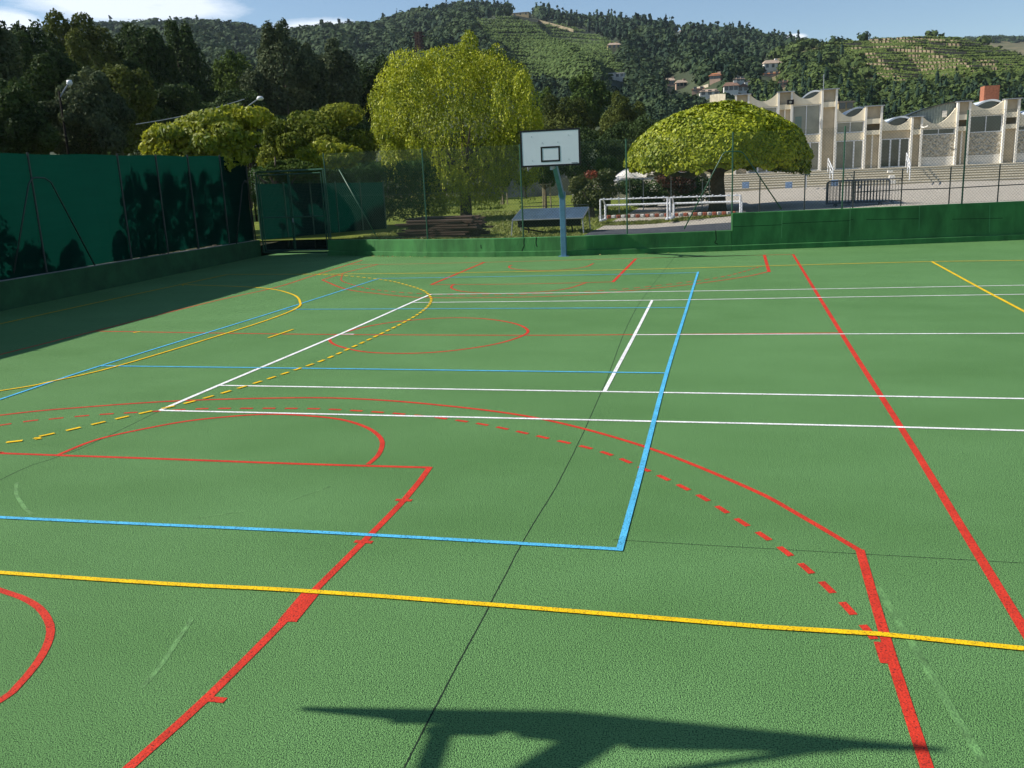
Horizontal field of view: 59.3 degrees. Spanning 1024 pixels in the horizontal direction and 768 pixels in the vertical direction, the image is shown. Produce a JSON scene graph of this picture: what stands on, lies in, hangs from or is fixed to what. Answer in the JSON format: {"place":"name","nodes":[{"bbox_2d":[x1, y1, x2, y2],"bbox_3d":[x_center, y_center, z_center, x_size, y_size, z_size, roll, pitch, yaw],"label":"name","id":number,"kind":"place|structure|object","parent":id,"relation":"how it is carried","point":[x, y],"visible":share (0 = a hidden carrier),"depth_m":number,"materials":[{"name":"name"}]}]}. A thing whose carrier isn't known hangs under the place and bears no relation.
{"place":"outdoors","nodes":[
{"label":"outdoors","id":0,"kind":"place"},
{"bbox_2d":[103,242,273,263],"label":"bank","id":1,"kind":"structure","parent":0,"point":[202,247],"depth_m":34.76,"materials":[{"name":"soil"}]},
{"bbox_2d":[0,76,60,154],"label":"leafy tree","id":2,"kind":"object","parent":1,"relation":"on","point":[23,130],"visible":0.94,"depth_m":35.60,"materials":[{"name":"green plant"}]},
{"bbox_2d":[138,102,275,245],"bbox_3d":[-11.561,-7.780,34.148,4.977,5.566,3.338,1,14,14],"label":"broadleaf tree","id":3,"kind":"object","parent":1,"relation":"on","point":[215,131],"visible":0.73,"depth_m":33.02,"materials":[{"name":"green plant"}]},
{"bbox_2d":[294,139,364,169],"bbox_3d":[-6.870,-8.648,33.831,2.717,1.167,1.377,1,14,14],"label":"broadleaf shrub","id":4,"kind":"object","parent":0,"point":[313,152],"visible":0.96,"depth_m":33.47,"materials":[{"name":"green plant"}]},
{"bbox_2d":[253,184,481,255],"bbox_3d":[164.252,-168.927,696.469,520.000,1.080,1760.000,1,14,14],"label":"ground","id":5,"kind":"structure","parent":0,"point":[263,254],"depth_m":128.02,"materials":[{"name":"green plant"}]},
{"bbox_2d":[0,240,261,310],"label":"wall","id":6,"kind":"structure","parent":5,"relation":"on","point":[18,292],"depth_m":26.11,"materials":[{"name":"green paint"}]},
{"bbox_2d":[0,152,256,279],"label":"windbreak fence","id":7,"kind":"object","parent":6,"relation":"on","point":[64,212],"visible":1,"depth_m":26.31,"materials":[{"name":"green fabric"}]},
{"bbox_2d":[327,230,731,256],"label":"wall","id":8,"kind":"structure","parent":5,"relation":"on","point":[678,242],"depth_m":29.71,"materials":[{"name":"green paint"}]},
{"bbox_2d":[255,168,329,252],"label":"double gate","id":9,"kind":"structure","parent":8,"relation":"attached to","point":[319,250],"depth_m":33.96,"materials":[{"name":"green metal"}]},
{"bbox_2d":[497,178,571,197],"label":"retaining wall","id":10,"kind":"structure","parent":5,"relation":"on","point":[565,183],"depth_m":84.28,"materials":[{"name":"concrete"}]},
{"bbox_2d":[481,159,591,195],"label":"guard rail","id":11,"kind":"object","parent":5,"relation":"on","point":[515,176],"visible":0.03,"depth_m":92.87,"materials":[{"name":"grey metal"}]},
{"bbox_2d":[524,86,563,125],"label":"leafy tree","id":12,"kind":"object","parent":5,"relation":"on","point":[547,88],"visible":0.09,"depth_m":122.69,"materials":[{"name":"green plant"}]},
{"bbox_2d":[567,69,613,127],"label":"leafy tree","id":13,"kind":"object","parent":5,"relation":"on","point":[597,91],"visible":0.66,"depth_m":116.68,"materials":[{"name":"green plant"}]},
{"bbox_2d":[595,90,645,156],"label":"leafy tree","id":14,"kind":"object","parent":5,"relation":"on","point":[621,112],"visible":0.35,"depth_m":101.66,"materials":[{"name":"green plant"}]},
{"bbox_2d":[572,162,1023,198],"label":"terrace steps","id":15,"kind":"structure","parent":5,"relation":"on","point":[992,174],"depth_m":67.65,"materials":[{"name":"concrete"}]},
{"bbox_2d":[731,201,1023,250],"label":"stepped wall","id":16,"kind":"structure","parent":5,"relation":"on","point":[901,225],"depth_m":28.19,"materials":[{"name":"green paint"}]},
{"bbox_2d":[323,108,1023,239],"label":"chain link fence","id":17,"kind":"object","parent":16,"relation":"on","point":[705,186],"visible":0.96,"depth_m":28.60,"materials":[{"name":"green metal"}]},
{"bbox_2d":[759,164,1023,211],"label":"cable railing","id":18,"kind":"object","parent":16,"relation":"on","point":[949,188],"visible":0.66,"depth_m":28.57,"materials":[{"name":"metal"}]},
{"bbox_2d":[250,195,568,240],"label":"side bank","id":19,"kind":"structure","parent":0,"point":[391,223],"depth_m":51.29,"materials":[{"name":"green plant"}]},
{"bbox_2d":[0,20,26,124],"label":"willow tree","id":20,"kind":"object","parent":19,"relation":"on","point":[11,65],"visible":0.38,"depth_m":42.71,"materials":[{"name":"green plant"}]},
{"bbox_2d":[9,19,81,154],"bbox_3d":[-31.325,-17.411,61.431,6.444,13.944,4.906,8,17,36],"label":"poplar tree","id":21,"kind":"object","parent":19,"relation":"on","point":[44,70],"visible":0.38,"depth_m":58.74,"materials":[{"name":"green plant"}]},
{"bbox_2d":[58,80,72,153],"bbox_3d":[-18.524,-9.269,38.267,0.688,6.970,0.240,-2,13,1],"label":"street lamp","id":22,"kind":"object","parent":19,"relation":"on","point":[69,82],"visible":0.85,"depth_m":37.72,"materials":[{"name":"grey metal"}]},
{"bbox_2d":[41,8,126,152],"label":"leafy tree","id":23,"kind":"object","parent":19,"relation":"on","point":[74,37],"visible":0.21,"depth_m":70.02,"materials":[{"name":"green plant"}]},
{"bbox_2d":[35,65,136,155],"bbox_3d":[-18.243,-9.800,39.674,4.031,8.030,3.435,1,14,14],"label":"willow tree","id":24,"kind":"object","parent":19,"relation":"on","point":[108,109],"visible":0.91,"depth_m":38.32,"materials":[{"name":"green plant"}]},
{"bbox_2d":[78,63,158,155],"bbox_3d":[-24.571,-14.967,57.251,4.756,10.527,5.021,-5,14,-10],"label":"leafy tree","id":25,"kind":"object","parent":19,"relation":"on","point":[136,87],"visible":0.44,"depth_m":56.12,"materials":[{"name":"green plant"}]},
{"bbox_2d":[108,19,193,143],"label":"poplar tree","id":26,"kind":"object","parent":19,"relation":"on","point":[145,50],"visible":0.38,"depth_m":74.30,"materials":[{"name":"green plant"}]},
{"bbox_2d":[127,82,218,155],"bbox_3d":[-23.916,-16.569,64.991,7.955,10.017,8.430,-8,15,-23],"label":"leafy tree","id":27,"kind":"object","parent":19,"relation":"on","point":[167,94],"visible":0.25,"depth_m":62.98,"materials":[{"name":"green plant"}]},
{"bbox_2d":[155,16,222,116],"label":"poplar tree","id":28,"kind":"object","parent":19,"relation":"on","point":[191,66],"visible":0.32,"depth_m":80.29,"materials":[{"name":"green plant"}]},
{"bbox_2d":[207,50,258,207],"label":"leafy tree","id":29,"kind":"object","parent":19,"relation":"on","point":[226,77],"visible":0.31,"depth_m":84.85,"materials":[{"name":"green plant"}]},
{"bbox_2d":[212,88,275,170],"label":"leafy tree","id":30,"kind":"object","parent":19,"relation":"on","point":[228,96],"visible":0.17,"depth_m":72.38,"materials":[{"name":"green plant"}]},
{"bbox_2d":[243,96,263,221],"bbox_3d":[-15.394,-13.609,54.830,1.279,7.501,0.240,-2,13,1],"label":"street lamp","id":31,"kind":"object","parent":19,"relation":"on","point":[259,98],"visible":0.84,"depth_m":54.87,"materials":[{"name":"grey metal"}]},
{"bbox_2d":[239,17,328,118],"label":"poplar tree","id":32,"kind":"object","parent":19,"relation":"on","point":[304,72],"visible":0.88,"depth_m":78.56,"materials":[{"name":"green plant"}]},
{"bbox_2d":[254,157,331,183],"bbox_3d":[-9.186,-7.883,38.485,3.101,3.660,1.873,1,14,14],"label":"ivy shrub","id":33,"kind":"object","parent":19,"relation":"on","point":[289,164],"visible":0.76,"depth_m":38.12,"materials":[{"name":"green plant"}]},
{"bbox_2d":[255,102,379,182],"bbox_3d":[-9.509,-10.564,44.050,5.820,6.235,4.130,1,14,14],"label":"broadleaf tree","id":34,"kind":"object","parent":19,"relation":"on","point":[294,131],"visible":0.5,"depth_m":43.11,"materials":[{"name":"green plant"}]},
{"bbox_2d":[258,108,376,150],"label":"leafy tree","id":35,"kind":"object","parent":19,"relation":"on","point":[364,125],"visible":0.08,"depth_m":67.00,"materials":[{"name":"green plant"}]},
{"bbox_2d":[255,181,386,253],"bbox_3d":[-8.152,-7.365,39.312,6.313,3.080,0.056,-14,17,-40],"label":"windbreak fence","id":36,"kind":"object","parent":19,"relation":"on","point":[285,221],"visible":0.51,"depth_m":39.01,"materials":[{"name":"green fabric"}]},
{"bbox_2d":[313,37,363,111],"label":"poplar tree","id":37,"kind":"object","parent":19,"relation":"on","point":[342,66],"visible":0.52,"depth_m":88.32,"materials":[{"name":"green plant"}]},
{"bbox_2d":[247,158,443,221],"bbox_3d":[-7.702,-8.931,42.199,9.554,3.220,2.054,-8,14,-23],"label":"clipped hedge","id":38,"kind":"object","parent":19,"relation":"on","point":[377,178],"visible":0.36,"depth_m":42.59,"materials":[{"name":"green plant"}]},
{"bbox_2d":[355,53,391,161],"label":"leafy tree","id":39,"kind":"object","parent":19,"relation":"on","point":[367,77],"visible":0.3,"depth_m":92.33,"materials":[{"name":"green plant"}]},
{"bbox_2d":[385,126,500,199],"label":"leafy tree","id":40,"kind":"object","parent":19,"relation":"on","point":[449,143],"visible":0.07,"depth_m":85.23,"materials":[{"name":"green plant"}]},
{"bbox_2d":[494,169,511,204],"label":"young tree","id":41,"kind":"object","parent":19,"relation":"on","point":[502,188],"visible":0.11,"depth_m":66.24,"materials":[{"name":"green plant"}]},
{"bbox_2d":[516,171,532,197],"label":"young tree","id":42,"kind":"object","parent":19,"relation":"on","point":[526,184],"visible":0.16,"depth_m":80.23,"materials":[{"name":"green plant"}]},
{"bbox_2d":[530,92,595,154],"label":"leafy tree","id":43,"kind":"object","parent":19,"relation":"on","point":[556,115],"visible":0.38,"depth_m":95.76,"materials":[{"name":"green plant"}]},
{"bbox_2d":[49,14,771,193],"bbox_3d":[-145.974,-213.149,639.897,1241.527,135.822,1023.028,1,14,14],"label":"hill","id":44,"kind":"structure","parent":0,"point":[677,75],"depth_m":321.86,"materials":[{"name":"green plant"}]},
{"bbox_2d":[412,31,425,52],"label":"lattice mast","id":45,"kind":"object","parent":44,"relation":"on","point":[418,37],"visible":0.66,"depth_m":324.60,"materials":[{"name":"metal"}]},
{"bbox_2d":[5,0,1023,126],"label":"hillside wood","id":46,"kind":"object","parent":44,"relation":"on","point":[373,39],"visible":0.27,"depth_m":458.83,"materials":[{"name":"green plant"}]},
{"bbox_2d":[512,12,530,17],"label":"hillside house","id":47,"kind":"structure","parent":44,"relation":"on","point":[525,14],"depth_m":715.93,"materials":[{"name":"paint"}]},
{"bbox_2d":[477,15,626,79],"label":"vineyard rows","id":48,"kind":"object","parent":44,"relation":"on","point":[574,60],"visible":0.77,"depth_m":387.94,"materials":[{"name":"green plant"}]},
{"bbox_2d":[606,42,620,51],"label":"hillside house","id":49,"kind":"structure","parent":44,"relation":"on","point":[613,46],"depth_m":427.84,"materials":[{"name":"paint"}]},
{"bbox_2d":[616,72,625,81],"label":"hillside house","id":50,"kind":"structure","parent":44,"relation":"on","point":[620,76],"depth_m":324.89,"materials":[{"name":"grey paint"}]},
{"bbox_2d":[674,79,687,89],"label":"hillside house","id":51,"kind":"structure","parent":44,"relation":"on","point":[680,84],"depth_m":318.88,"materials":[{"name":"paint"}]},
{"bbox_2d":[698,89,719,99],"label":"hillside house","id":52,"kind":"structure","parent":44,"relation":"on","point":[706,93],"depth_m":250.99,"materials":[{"name":"paint"}]},
{"bbox_2d":[709,71,722,84],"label":"hillside house","id":53,"kind":"structure","parent":44,"relation":"on","point":[715,77],"depth_m":271.84,"materials":[{"name":"paint"}]},
{"bbox_2d":[710,94,724,101],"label":"garden wall","id":54,"kind":"structure","parent":44,"relation":"on","point":[716,97],"depth_m":235.05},
{"bbox_2d":[722,80,739,94],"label":"hillside house","id":55,"kind":"structure","parent":44,"relation":"on","point":[731,88],"depth_m":244.03,"materials":[{"name":"white paint"}]},
{"bbox_2d":[738,82,748,93],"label":"hillside house","id":56,"kind":"structure","parent":44,"relation":"on","point":[743,88],"depth_m":254.25,"materials":[{"name":"grey paint"}]},
{"bbox_2d":[763,71,778,76],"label":"hillside house","id":57,"kind":"structure","parent":44,"relation":"on","point":[772,74],"depth_m":319.56,"materials":[{"name":"paint"}]},
{"bbox_2d":[762,58,782,72],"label":"hillside house","id":58,"kind":"structure","parent":44,"relation":"on","point":[770,65],"depth_m":334.59,"materials":[{"name":"paint"}]},
{"bbox_2d":[367,195,638,238],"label":"lawn","id":59,"kind":"structure","parent":0,"point":[567,200],"depth_m":53.41,"materials":[{"name":"green plant"}]},
{"bbox_2d":[395,215,493,237],"bbox_3d":[-2.543,-5.902,33.747,3.419,0.743,1.529,2,14,17],"label":"plank pile","id":60,"kind":"object","parent":59,"relation":"on","point":[463,230],"visible":0.84,"depth_m":33.26,"materials":[{"name":"wood"}]},
{"bbox_2d":[366,29,548,215],"bbox_3d":[-2.806,-13.011,45.617,9.524,9.744,8.422,-4,13,-5],"label":"weeping tree","id":61,"kind":"object","parent":59,"relation":"on","point":[517,90],"visible":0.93,"depth_m":44.98,"materials":[{"name":"green plant"}]},
{"bbox_2d":[344,206,730,239],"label":"grass tufts","id":62,"kind":"object","parent":59,"relation":"on","point":[568,232],"visible":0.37,"depth_m":36.55,"materials":[{"name":"green plant"}]},
{"bbox_2d":[530,166,559,207],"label":"young tree","id":63,"kind":"object","parent":59,"relation":"on","point":[551,179],"visible":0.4,"depth_m":52.98,"materials":[{"name":"green plant"}]},
{"bbox_2d":[511,204,590,234],"bbox_3d":[1.459,-6.147,33.623,2.744,0.981,1.638,1,14,14],"label":"table tennis","id":64,"kind":"object","parent":59,"relation":"on","point":[544,216],"visible":0.84,"depth_m":33.35,"materials":[{"name":"blue metal"}]},
{"bbox_2d":[559,126,630,178],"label":"leafy tree","id":65,"kind":"object","parent":59,"relation":"on","point":[587,137],"visible":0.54,"depth_m":76.37,"materials":[{"name":"green plant"}]},
{"bbox_2d":[568,168,624,217],"bbox_3d":[3.957,-9.018,42.879,2.402,2.493,1.930,6,16,32],"label":"photinia shrub","id":66,"kind":"object","parent":59,"relation":"on","point":[599,191],"visible":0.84,"depth_m":42.48,"materials":[{"name":"green plant"}]},
{"bbox_2d":[592,157,623,211],"bbox_3d":[4.948,-10.132,46.258,1.728,3.016,1.129,1,14,14],"label":"laurel shrub","id":67,"kind":"object","parent":59,"relation":"on","point":[600,165],"visible":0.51,"depth_m":45.68,"materials":[{"name":"green plant"}]},
{"bbox_2d":[600,113,660,177],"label":"leafy tree","id":68,"kind":"object","parent":59,"relation":"on","point":[626,129],"visible":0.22,"depth_m":82.62,"materials":[{"name":"green plant"}]},
{"bbox_2d":[0,240,1023,767],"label":"court surface","id":69,"kind":"object","parent":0,"point":[328,680],"visible":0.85,"depth_m":7.54,"materials":[{"name":"green rubber"}]},
{"bbox_2d":[0,272,698,550],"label":"volleyball court lines","id":70,"kind":"object","parent":69,"relation":"on","point":[625,528],"visible":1,"depth_m":7.86,"materials":[{"name":"blue paint"}]},
{"bbox_2d":[14,482,991,767],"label":"faded paint traces","id":71,"kind":"object","parent":69,"relation":"on","point":[954,712],"visible":1,"depth_m":5.15,"materials":[{"name":"paint"}]},
{"bbox_2d":[0,254,1017,767],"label":"court joints","id":72,"kind":"object","parent":69,"relation":"on","point":[518,550],"visible":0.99,"depth_m":6.46,"materials":[{"name":"black"}]},
{"bbox_2d":[0,254,1023,767],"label":"basketball court lines","id":73,"kind":"object","parent":69,"relation":"on","point":[304,600],"visible":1,"depth_m":6.59,"materials":[{"name":"red paint"}]},
{"bbox_2d":[0,260,1023,649],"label":"handball court lines","id":74,"kind":"object","parent":69,"relation":"on","point":[906,636],"visible":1,"depth_m":6.08,"materials":[{"name":"yellow paint"}]},
{"bbox_2d":[520,128,580,256],"bbox_3d":[1.431,-5.908,28.179,1.824,3.942,1.956,1,14,14],"label":"basketball stand","id":75,"kind":"object","parent":69,"relation":"on","point":[553,149],"visible":1,"depth_m":26.98,"materials":[{"name":"blue paint"}]},
{"bbox_2d":[159,285,1023,430],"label":"tennis court lines","id":76,"kind":"object","parent":69,"relation":"on","point":[623,355],"visible":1,"depth_m":11.68,"materials":[{"name":"white paint"}]},
{"bbox_2d":[0,0,1023,41],"label":"sky","id":77,"kind":"structure","parent":0,"point":[816,19],"materials":[{"name":"blue"}]},
{"bbox_2d":[512,15,572,31],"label":"hill track","id":78,"kind":"structure","parent":0,"point":[540,21],"depth_m":627.07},
{"bbox_2d":[596,180,1023,229],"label":"gravel yard","id":79,"kind":"structure","parent":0,"point":[789,197],"depth_m":44.94,"materials":[{"name":"beige gravel"}]},
{"bbox_2d":[599,196,668,220],"bbox_3d":[5.017,-7.149,36.580,2.794,0.931,0.980,2,14,19],"label":"goal","id":80,"kind":"object","parent":79,"relation":"on","point":[618,198],"visible":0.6,"depth_m":36.63,"materials":[{"name":"white metal"}]},
{"bbox_2d":[586,222,730,234],"bbox_3d":[5.051,-5.302,31.048,5.050,0.134,4.374,1,14,14],"label":"asphalt strip","id":81,"kind":"object","parent":79,"relation":"on","point":[720,226],"visible":0.53,"depth_m":31.48,"materials":[{"name":"grey asphalt"}]},
{"bbox_2d":[614,171,710,207],"bbox_3d":[8.533,-11.022,50.316,5.716,2.705,2.701,1,14,14],"label":"dark shrub","id":82,"kind":"object","parent":79,"relation":"on","point":[659,192],"visible":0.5,"depth_m":50.04,"materials":[{"name":"green plant"}]},
{"bbox_2d":[615,169,709,212],"bbox_3d":[7.509,-9.866,45.348,5.314,2.094,3.408,-2,13,0],"label":"awning","id":83,"kind":"object","parent":79,"relation":"on","point":[619,176],"visible":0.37,"depth_m":43.85,"materials":[{"name":"white fabric"}]},
{"bbox_2d":[654,170,696,208],"bbox_3d":[8.613,-10.492,47.775,2.412,2.496,1.091,1,14,14],"label":"russet shrub","id":84,"kind":"object","parent":79,"relation":"on","point":[675,186],"visible":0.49,"depth_m":47.52,"materials":[{"name":"brown plant"}]},
{"bbox_2d":[669,194,742,218],"bbox_3d":[7.738,-7.097,35.882,2.794,0.913,0.980,2,14,19],"label":"goal","id":85,"kind":"object","parent":79,"relation":"on","point":[740,205],"visible":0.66,"depth_m":35.91,"materials":[{"name":"white metal"}]},
{"bbox_2d":[623,100,814,211],"bbox_3d":[9.291,-10.253,40.903,8.442,5.080,8.612,1,14,14],"label":"catalpa tree","id":86,"kind":"object","parent":79,"relation":"on","point":[720,119],"visible":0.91,"depth_m":37.96,"materials":[{"name":"green plant"}]},
{"bbox_2d":[826,179,889,206],"bbox_3d":[14.638,-8.090,38.101,2.544,1.086,0.579,0,14,12],"label":"crowd barrier","id":87,"kind":"object","parent":79,"relation":"on","point":[857,191],"visible":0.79,"depth_m":38.07,"materials":[{"name":"metal"}]},
{"bbox_2d":[827,179,889,206],"bbox_3d":[14.721,-8.130,38.254,2.544,1.086,0.579,0,14,11],"label":"crowd barrier","id":88,"kind":"object","parent":79,"relation":"on","point":[851,193],"visible":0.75,"depth_m":38.31,"materials":[{"name":"metal"}]},
{"bbox_2d":[827,179,890,204],"bbox_3d":[14.863,-8.204,38.540,2.544,1.086,0.579,0,14,11],"label":"crowd barrier","id":89,"kind":"object","parent":79,"relation":"on","point":[855,191],"visible":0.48,"depth_m":38.56,"materials":[{"name":"metal"}]},
{"bbox_2d":[839,178,901,202],"bbox_3d":[15.501,-8.308,38.856,2.544,1.086,0.579,0,14,11],"label":"crowd barrier","id":90,"kind":"object","parent":79,"relation":"on","point":[891,200],"visible":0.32,"depth_m":38.79,"materials":[{"name":"metal"}]},
{"bbox_2d":[704,40,1017,173],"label":"hill","id":91,"kind":"structure","parent":0,"point":[773,79],"depth_m":309.79,"materials":[{"name":"green plant"}]},
{"bbox_2d":[837,101,854,112],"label":"hillside house","id":92,"kind":"structure","parent":91,"relation":"on","point":[843,106],"depth_m":148.80,"materials":[{"name":"tile"}]},
{"bbox_2d":[748,30,1023,123],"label":"wood","id":93,"kind":"object","parent":91,"relation":"on","point":[829,54],"visible":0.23,"depth_m":244.86,"materials":[{"name":"green plant"}]},
{"bbox_2d":[793,36,1021,84],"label":"hillside scrub","id":94,"kind":"object","parent":91,"relation":"on","point":[838,64],"visible":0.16,"depth_m":342.06,"materials":[{"name":"green plant"}]},
{"bbox_2d":[824,35,1023,83],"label":"vineyard rows","id":95,"kind":"object","parent":91,"relation":"on","point":[1014,59],"visible":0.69,"depth_m":332.24,"materials":[{"name":"green plant"}]},
{"bbox_2d":[845,37,1012,80],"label":"terrace walls","id":96,"kind":"structure","parent":91,"relation":"on","point":[929,50],"depth_m":324.90,"materials":[{"name":"stone"}]},
{"bbox_2d":[734,77,1023,173],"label":"cream building","id":97,"kind":"structure","parent":0,"point":[813,113],"depth_m":72.45,"materials":[{"name":"cream concrete"},{"name":"stone"},{"name":"dark glass"}]},
{"bbox_2d":[792,104,820,134],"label":"window","id":98,"kind":"structure","parent":97,"relation":"in","point":[810,114],"depth_m":73.77,"materials":[{"name":"grey glass"}]},
{"bbox_2d":[807,142,818,170],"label":"glazed door","id":99,"kind":"structure","parent":97,"relation":"in","point":[815,161],"depth_m":74.27,"materials":[{"name":"grey glass"}]},
{"bbox_2d":[835,140,862,169],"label":"glazed door","id":100,"kind":"structure","parent":97,"relation":"in","point":[857,151],"depth_m":73.68,"materials":[{"name":"grey glass"}]},
{"bbox_2d":[837,121,863,132],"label":"window","id":101,"kind":"structure","parent":97,"relation":"in","point":[854,124],"depth_m":73.18,"materials":[{"name":"grey glass"}]},
{"bbox_2d":[880,138,909,167],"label":"glazed door","id":102,"kind":"structure","parent":97,"relation":"in","point":[902,145],"depth_m":72.88,"materials":[{"name":"glass"}]},
{"bbox_2d":[923,128,954,134],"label":"window","id":103,"kind":"structure","parent":97,"relation":"in","point":[936,131],"depth_m":71.77,"materials":[{"name":"grey glass"}]},
{"bbox_2d":[970,114,1002,132],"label":"window","id":104,"kind":"structure","parent":97,"relation":"in","point":[993,121],"depth_m":70.89,"materials":[{"name":"grey glass"}]},
{"bbox_2d":[988,41,1023,54],"bbox_3d":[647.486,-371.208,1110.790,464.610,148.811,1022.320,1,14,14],"label":"distant hill","id":105,"kind":"structure","parent":0,"point":[1016,47],"depth_m":1203.79,"materials":[{"name":"soil"}]},
{"bbox_2d":[963,34,1023,42],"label":"distant wood","id":106,"kind":"object","parent":105,"relation":"on","point":[1010,39],"visible":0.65,"depth_m":1253.84,"materials":[{"name":"green plant"}]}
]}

